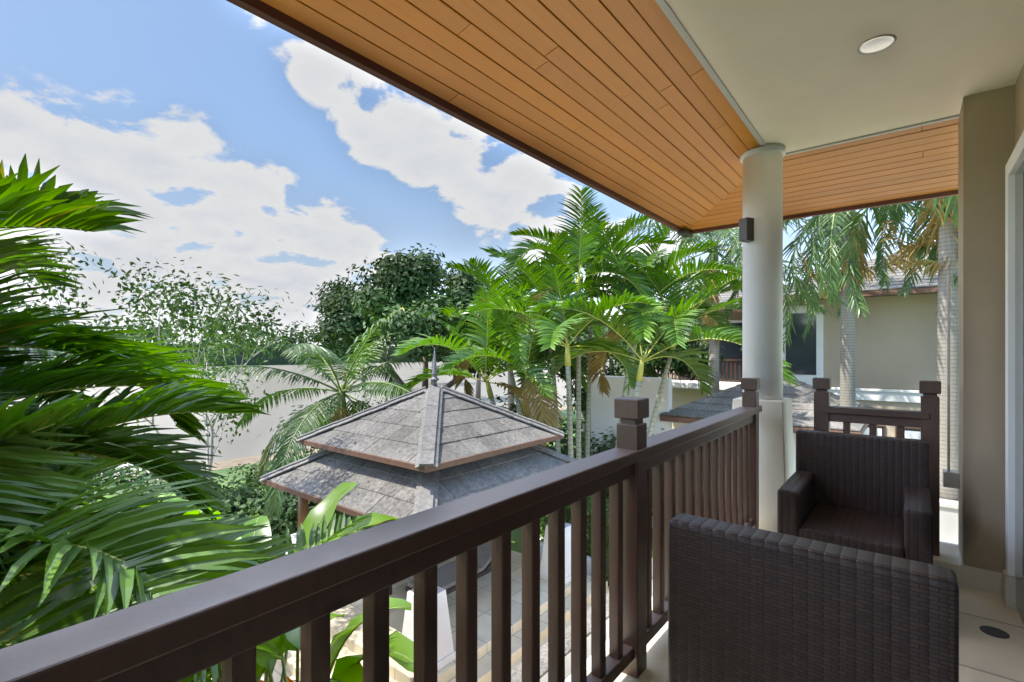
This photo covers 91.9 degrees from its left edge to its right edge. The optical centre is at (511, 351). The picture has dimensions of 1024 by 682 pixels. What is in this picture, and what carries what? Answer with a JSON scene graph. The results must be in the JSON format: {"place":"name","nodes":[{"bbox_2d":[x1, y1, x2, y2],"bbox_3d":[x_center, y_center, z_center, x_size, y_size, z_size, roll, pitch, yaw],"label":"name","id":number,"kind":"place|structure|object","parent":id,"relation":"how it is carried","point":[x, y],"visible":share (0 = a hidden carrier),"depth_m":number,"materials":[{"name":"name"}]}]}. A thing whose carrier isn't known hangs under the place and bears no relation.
{"place":"outdoors","nodes":[
{"label":"outdoors","id":0,"kind":"place"},
{"bbox_2d":[6,359,659,474],"bbox_3d":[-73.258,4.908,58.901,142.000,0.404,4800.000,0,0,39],"label":"boundary wall","id":1,"kind":"structure","parent":0,"point":[246,444],"depth_m":48.26,"materials":[{"name":"white paint"}]},
{"bbox_2d":[101,406,574,482],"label":"river bank soil","id":2,"kind":"structure","parent":0,"point":[225,464],"depth_m":21.11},
{"bbox_2d":[131,361,652,553],"bbox_3d":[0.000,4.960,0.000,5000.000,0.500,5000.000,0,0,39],"label":"shrubs","id":3,"kind":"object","parent":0,"point":[516,540],"depth_m":18.03,"materials":[{"name":"green plant"}]},
{"bbox_2d":[0,153,303,681],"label":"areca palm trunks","id":4,"kind":"object","parent":3,"relation":"on","point":[51,570],"visible":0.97,"depth_m":2.72,"materials":[{"name":"green plant"}]},
{"bbox_2d":[0,233,303,478],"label":"tree","id":5,"kind":"object","parent":3,"relation":"on","point":[187,312],"visible":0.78,"depth_m":7.82,"materials":[{"name":"green plant"}]},
{"bbox_2d":[21,512,370,681],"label":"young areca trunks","id":6,"kind":"object","parent":3,"relation":"on","point":[318,535],"visible":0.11,"depth_m":4.29,"materials":[{"name":"green plant"}]},
{"bbox_2d":[18,481,413,681],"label":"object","id":7,"kind":"object","parent":3,"relation":"on","point":[350,667],"visible":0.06,"depth_m":4.74,"materials":[{"name":"green plant"}]},
{"bbox_2d":[1,293,445,366],"bbox_3d":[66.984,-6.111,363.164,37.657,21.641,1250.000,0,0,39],"label":"distant tree line","id":8,"kind":"object","parent":3,"relation":"on","point":[279,359],"visible":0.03,"depth_m":164.40,"materials":[{"name":"green plant"}]},
{"bbox_2d":[211,662,295,681],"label":"garden paving","id":9,"kind":"structure","parent":3,"relation":"on","point":[277,672],"depth_m":7.18,"materials":[{"name":"beige stone"}]},
{"bbox_2d":[188,307,484,523],"bbox_3d":[-4.358,1.936,13.583,7.233,6.055,7.503,0,0,8],"label":"palm tree","id":10,"kind":"object","parent":3,"relation":"on","point":[341,409],"visible":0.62,"depth_m":12.21,"materials":[{"name":"green plant"}]},
{"bbox_2d":[70,392,663,546],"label":"shrub leaves","id":11,"kind":"object","parent":3,"relation":"on","point":[239,499],"visible":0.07,"depth_m":11.57,"materials":[{"name":"green plant"}]},
{"bbox_2d":[307,243,563,388],"bbox_3d":[-2.697,0.894,15.635,9.028,8.057,8.442,0,0,0],"label":"tree","id":12,"kind":"object","parent":3,"relation":"on","point":[409,281],"visible":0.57,"depth_m":13.46,"materials":[{"name":"green plant"}]},
{"bbox_2d":[362,314,628,411],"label":"tree trunks","id":13,"kind":"object","parent":3,"relation":"on","point":[511,400],"depth_m":36.03,"materials":[{"name":"brown plant"}]},
{"bbox_2d":[540,537,590,575],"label":"planter wall","id":14,"kind":"structure","parent":3,"relation":"on","point":[588,561],"depth_m":10.23,"materials":[{"name":"white paint"}]},
{"bbox_2d":[390,184,798,531],"bbox_3d":[1.446,0.591,11.866,8.805,8.458,7.610,0,0,21],"label":"palm tree","id":15,"kind":"object","parent":3,"relation":"on","point":[632,288],"visible":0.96,"depth_m":10.79,"materials":[{"name":"green plant"}]},
{"bbox_2d":[540,496,652,585],"bbox_3d":[1.924,4.009,10.454,3.314,1.453,1.828,0,0,39],"label":"hedge","id":16,"kind":"object","parent":3,"relation":"on","point":[567,515],"visible":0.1,"depth_m":10.48,"materials":[{"name":"green"}]},
{"bbox_2d":[540,579,652,681],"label":"terrace screen wall","id":17,"kind":"structure","parent":3,"relation":"on","point":[544,678],"depth_m":6.21,"materials":[{"name":"white paint"}]},
{"bbox_2d":[511,557,652,681],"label":"screen wall coping","id":18,"kind":"object","parent":17,"relation":"on","point":[516,673],"visible":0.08,"depth_m":6.10,"materials":[{"name":"concrete"}]},
{"bbox_2d":[531,300,727,454],"bbox_3d":[3.177,1.497,17.430,8.115,6.910,5.526,0,0,8],"label":"palm tree","id":19,"kind":"object","parent":3,"relation":"on","point":[652,366],"visible":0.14,"depth_m":16.41,"materials":[{"name":"green plant"}]},
{"bbox_2d":[591,376,795,527],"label":"outbuilding walls","id":20,"kind":"structure","parent":3,"relation":"on","point":[602,415],"depth_m":13.82,"materials":[{"name":"white paint"}]},
{"bbox_2d":[660,415,868,433],"bbox_3d":[7.163,1.740,13.617,4.300,0.160,5.200,0,0,39],"label":"roof edge","id":21,"kind":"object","parent":20,"relation":"attached to","point":[678,419],"depth_m":12.42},
{"bbox_2d":[660,378,873,431],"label":"roof tiles","id":22,"kind":"object","parent":20,"relation":"on","point":[801,395],"visible":0.48,"depth_m":12.46,"materials":[{"name":"grey tile"}]},
{"bbox_2d":[604,217,839,394],"bbox_3d":[5.882,-0.207,15.290,6.684,10.233,7.675,0,0,13],"label":"palm tree","id":23,"kind":"object","parent":3,"relation":"on","point":[731,234],"visible":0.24,"depth_m":15.10,"materials":[{"name":"green plant"}]},
{"bbox_2d":[660,293,937,436],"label":"neighbour villa walls","id":24,"kind":"structure","parent":3,"relation":"on","point":[896,343],"depth_m":14.76,"materials":[{"name":"beige paint"}]},
{"bbox_2d":[661,284,741,306],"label":"roof tiles","id":25,"kind":"object","parent":24,"relation":"on","point":[725,296],"visible":0.06,"depth_m":19.47,"materials":[{"name":"grey tile"}]},
{"bbox_2d":[720,309,741,312],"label":"neighbour roof fascia","id":26,"kind":"structure","parent":24,"relation":"attached to","point":[732,311],"depth_m":18.02,"materials":[{"name":"brown wood"}]},
{"bbox_2d":[661,359,920,436],"bbox_3d":[9.613,1.330,16.233,11.140,4.800,0.510,0,0,39],"label":"balcony railing","id":27,"kind":"object","parent":24,"relation":"attached to","point":[730,360],"visible":0.09,"depth_m":17.85,"materials":[{"name":"brown wood"}]},
{"bbox_2d":[672,304,922,402],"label":"neighbour villa trim","id":28,"kind":"structure","parent":24,"relation":"attached to","point":[895,395],"depth_m":15.74,"materials":[{"name":"white paint"}]},
{"bbox_2d":[678,313,920,435],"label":"window","id":29,"kind":"structure","parent":24,"relation":"in","point":[800,355],"depth_m":16.15,"materials":[{"name":"black glass"}]},
{"bbox_2d":[741,248,937,297],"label":"neighbour roof tiles","id":30,"kind":"object","parent":24,"relation":"on","point":[897,282],"visible":0.07,"depth_m":14.41,"materials":[{"name":"grey tile"}]},
{"bbox_2d":[739,286,937,302],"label":"roof fascia","id":31,"kind":"structure","parent":30,"relation":"attached to","point":[914,291],"depth_m":13.92,"materials":[{"name":"brown wood"}]},
{"bbox_2d":[717,203,937,406],"bbox_3d":[8.577,-0.517,12.389,6.258,10.853,6.521,0,0,-38],"label":"palm tree","id":32,"kind":"object","parent":3,"relation":"on","point":[840,220],"visible":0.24,"depth_m":12.38,"materials":[{"name":"green plant"}]},
{"bbox_2d":[783,197,957,500],"bbox_3d":[7.800,-0.386,8.457,6.420,10.592,6.981,0,0,39],"label":"palm tree","id":33,"kind":"object","parent":3,"relation":"on","point":[943,260],"visible":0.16,"depth_m":8.74,"materials":[{"name":"green plant"}]},
{"bbox_2d":[880,195,957,229],"bbox_3d":[7.081,-1.035,7.209,5.460,11.926,5.111,0,0,-15],"label":"palm tree","id":34,"kind":"object","parent":3,"relation":"on","point":[949,200],"visible":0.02,"depth_m":6.81,"materials":[{"name":"green plant"}]},
{"bbox_2d":[940,499,957,543],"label":"boundary wall","id":35,"kind":"structure","parent":3,"relation":"on","point":[948,521],"depth_m":8.26,"materials":[{"name":"white paint"}]},
{"bbox_2d":[267,392,568,521],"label":"pavilion roof tiles","id":36,"kind":"object","parent":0,"point":[467,428],"visible":0.69,"depth_m":8.05,"materials":[{"name":"grey tile"}]},
{"bbox_2d":[261,435,563,524],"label":"roof fascia","id":37,"kind":"structure","parent":36,"relation":"attached to","point":[398,463],"depth_m":7.70,"materials":[{"name":"wood"}]},
{"bbox_2d":[259,386,577,513],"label":"pavilion ridge caps","id":38,"kind":"object","parent":36,"relation":"on","point":[426,494],"visible":0.82,"depth_m":8.59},
{"bbox_2d":[424,348,443,392],"bbox_3d":[-1.425,0.340,9.127,0.368,0.820,0.368,0,0,84],"label":"roof finial","id":39,"kind":"object","parent":38,"relation":"on","point":[434,379],"visible":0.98,"depth_m":9.09,"materials":[{"name":"silver metal"}]},
{"bbox_2d":[277,550,608,681],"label":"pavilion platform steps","id":40,"kind":"structure","parent":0,"point":[353,644],"depth_m":7.83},
{"bbox_2d":[285,523,570,670],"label":"pavilion pedestals","id":41,"kind":"object","parent":40,"relation":"on","point":[446,653],"visible":0.14,"depth_m":6.78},
{"bbox_2d":[296,497,307,535],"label":"pavilion posts","id":42,"kind":"object","parent":41,"relation":"on","point":[302,509],"visible":0.06,"depth_m":8.80,"materials":[{"name":"brown wood"}]},
{"bbox_2d":[405,561,490,594],"bbox_3d":[-0.934,3.947,8.861,0.660,0.625,1.950,0,0,39],"label":"lounger frame","id":43,"kind":"object","parent":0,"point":[486,570],"visible":0.08,"depth_m":8.76,"materials":[{"name":"wicker"}]},
{"bbox_2d":[408,541,490,589],"bbox_3d":[-0.940,3.760,8.854,0.600,0.391,1.873,0,0,39],"label":"lounger cushion","id":44,"kind":"object","parent":43,"relation":"on","point":[447,576],"visible":0.32,"depth_m":8.83,"materials":[{"name":"fabric"}]},
{"bbox_2d":[0,0,929,344],"label":"sky","id":45,"kind":"structure","parent":0,"point":[255,152],"materials":[{"name":"blue"}]},
{"bbox_2d":[260,0,759,229],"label":"soffit boards","id":46,"kind":"object","parent":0,"point":[590,89],"visible":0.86,"depth_m":2.57,"materials":[{"name":"brown wood"}]},
{"bbox_2d":[740,143,784,399],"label":"balcony column","id":47,"kind":"structure","parent":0,"point":[762,272],"depth_m":3.67,"materials":[{"name":"white paint"}]},
{"bbox_2d":[739,217,753,242],"bbox_3d":[1.765,-0.910,3.718,0.088,0.170,0.075,0,0,-24],"label":"wall sconce","id":48,"kind":"object","parent":47,"relation":"attached to","point":[746,229],"visible":1,"depth_m":3.69,"materials":[{"name":"black metal"}]},
{"bbox_2d":[864,428,920,438],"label":"villa curtains","id":49,"kind":"object","parent":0,"point":[913,434],"visible":0.05,"depth_m":14.41,"materials":[{"name":"white fabric"}]},
{"bbox_2d":[958,63,1023,572],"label":"house wall","id":50,"kind":"structure","parent":0,"point":[990,127],"depth_m":2.92,"materials":[{"name":"beige paint"}]},
{"bbox_2d":[666,0,1023,152],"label":"balcony ceiling","id":51,"kind":"structure","parent":50,"relation":"attached to","point":[794,75],"depth_m":2.59,"materials":[{"name":"white paint"}]},
{"bbox_2d":[857,34,896,54],"bbox_3d":[1.816,-1.565,2.466,0.160,0.081,0.160,0,0,39],"label":"ceiling downlight","id":52,"kind":"object","parent":51,"relation":"attached to","point":[876,44],"visible":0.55,"depth_m":2.46,"materials":[{"name":"silver metal"}]},
{"bbox_2d":[942,276,959,488],"bbox_3d":[2.889,0.200,3.259,0.080,1.380,0.100,0,0,39],"label":"conduit box","id":53,"kind":"object","parent":50,"relation":"attached to","point":[950,478],"visible":1,"depth_m":3.24,"materials":[{"name":"grey"}]},
{"bbox_2d":[958,584,1023,681],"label":"balcony floor","id":54,"kind":"structure","parent":50,"relation":"attached to","point":[983,657],"depth_m":2.40,"materials":[{"name":"tile"}]},
{"bbox_2d":[565,541,957,681],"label":"balcony edge trim","id":55,"kind":"structure","parent":54,"relation":"attached to","point":[568,679],"depth_m":2.08,"materials":[{"name":"white paint"}]},
{"bbox_2d":[732,397,794,530],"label":"pedestal column","id":56,"kind":"structure","parent":54,"relation":"on","point":[776,460],"depth_m":3.59,"materials":[{"name":"paint"}]},
{"bbox_2d":[587,528,960,681],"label":"balcony kerb","id":57,"kind":"structure","parent":54,"relation":"on","point":[656,670],"depth_m":2.15,"materials":[{"name":"white concrete"}]},
{"bbox_2d":[0,377,940,681],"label":"balcony railing","id":58,"kind":"object","parent":57,"relation":"on","point":[708,467],"visible":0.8,"depth_m":1.35,"materials":[{"name":"brown wood"}]},
{"bbox_2d":[668,513,958,681],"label":"wicker chair","id":59,"kind":"object","parent":54,"relation":"on","point":[748,604],"visible":1,"depth_m":1.36,"materials":[{"name":"brown wicker"}]},
{"bbox_2d":[777,429,932,563],"bbox_3d":[2.047,0.975,2.961,0.700,0.870,0.720,0,0,39],"label":"wicker chair","id":60,"kind":"object","parent":54,"relation":"on","point":[870,493],"visible":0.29,"depth_m":3.03,"materials":[{"name":"brown wicker"}]},
{"bbox_2d":[957,550,1016,608],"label":"baseboard","id":61,"kind":"structure","parent":54,"relation":"on","point":[1003,583],"depth_m":2.89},
{"bbox_2d":[979,626,1009,638],"bbox_3d":[2.419,1.408,2.482,0.110,0.004,0.110,0,0,39],"label":"floor drain","id":62,"kind":"object","parent":54,"relation":"on","point":[994,632],"visible":1,"depth_m":2.47,"materials":[{"name":"black metal"}]},
{"bbox_2d":[1005,131,1023,576],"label":"door frame","id":63,"kind":"object","parent":50,"relation":"attached to","point":[1014,162],"visible":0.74,"depth_m":2.73,"materials":[{"name":"white paint"}]},
{"bbox_2d":[1015,160,1023,624],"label":"door glass","id":64,"kind":"object","parent":63,"relation":"in","point":[1019,375],"visible":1,"depth_m":2.61,"materials":[{"name":"clear glass"}]},
{"bbox_3d":[0.957,-1.770,-2.457,8.370,0.420,13.370,0,0,39],"label":"roof slab above soffit","id":65,"kind":"object","parent":50,"relation":"attached to","visible":0},
{"bbox_2d":[226,0,957,233],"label":"eave fascia","id":66,"kind":"structure","parent":65,"relation":"attached to","point":[278,18],"depth_m":2.64,"materials":[{"name":"brown wood"}]},
{"bbox_2d":[677,229,692,237],"bbox_3d":[1.846,-1.252,5.272,0.090,0.035,0.230,0,0,39],"label":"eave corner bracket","id":67,"kind":"object","parent":66,"relation":"attached to","point":[685,233],"visible":1,"depth_m":5.22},
{"bbox_2d":[655,0,959,155],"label":"ceiling trim","id":68,"kind":"structure","parent":65,"relation":"attached to","point":[667,10],"depth_m":2.95,"materials":[{"name":"grey paint"}]},
{"bbox_2d":[688,118,958,230],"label":"soffit boards","id":69,"kind":"object","parent":65,"relation":"attached to","point":[917,161],"visible":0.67,"depth_m":3.93,"materials":[{"name":"brown wood"}]}
]}

